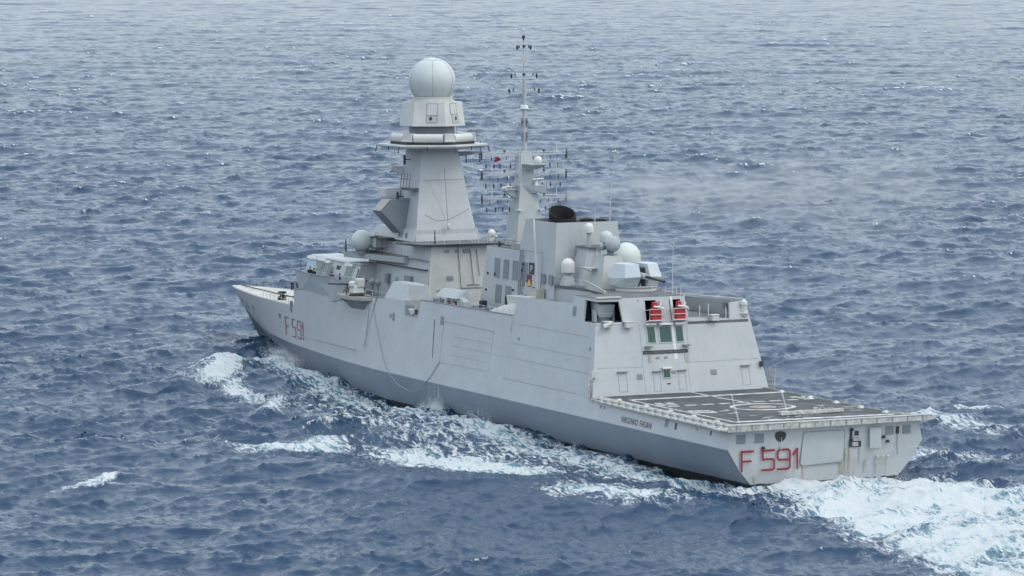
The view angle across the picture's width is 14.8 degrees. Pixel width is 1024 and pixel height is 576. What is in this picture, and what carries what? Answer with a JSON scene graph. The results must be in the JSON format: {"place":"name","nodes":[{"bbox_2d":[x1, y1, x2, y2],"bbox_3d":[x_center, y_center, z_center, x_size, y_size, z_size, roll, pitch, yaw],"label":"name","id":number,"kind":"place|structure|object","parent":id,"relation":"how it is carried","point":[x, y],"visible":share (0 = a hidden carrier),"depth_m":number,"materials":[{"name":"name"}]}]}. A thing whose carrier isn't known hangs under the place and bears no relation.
{"place":"outdoors","nodes":[
{"label":"outdoors","id":0,"kind":"place"},
{"bbox_2d":[0,0,1023,575],"bbox_3d":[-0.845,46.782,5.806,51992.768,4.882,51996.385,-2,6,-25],"label":"sea","id":1,"kind":"structure","parent":0,"point":[830,192],"depth_m":592.76,"materials":[{"name":"liquid"}]},
{"bbox_2d":[176,336,979,494],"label":"spray","id":2,"kind":"object","parent":1,"relation":"on","point":[437,408],"visible":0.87,"depth_m":398.80,"materials":[{"name":"white liquid"}]},
{"bbox_2d":[233,35,940,487],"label":"frigate","id":3,"kind":"object","parent":1,"relation":"on","point":[547,327],"visible":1,"depth_m":383.68,"materials":[{"name":"metal"}]},
{"bbox_2d":[373,297,439,391],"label":"hanging rope","id":4,"kind":"object","parent":3,"relation":"hanging from","point":[385,365],"visible":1,"depth_m":407.00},
{"bbox_2d":[650,302,664,319],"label":"equipment chest","id":5,"kind":"object","parent":3,"relation":"attached to","point":[654,305],"visible":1,"depth_m":368.52,"materials":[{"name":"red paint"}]},
{"bbox_2d":[674,301,688,318],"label":"equipment chest","id":6,"kind":"object","parent":3,"relation":"attached to","point":[679,305],"visible":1,"depth_m":369.58,"materials":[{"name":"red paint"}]},
{"bbox_2d":[779,406,843,415],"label":"stowed barrier beam","id":7,"kind":"structure","parent":3,"relation":"on","point":[813,411],"depth_m":350.60,"materials":[{"name":"white metal"}]}
]}

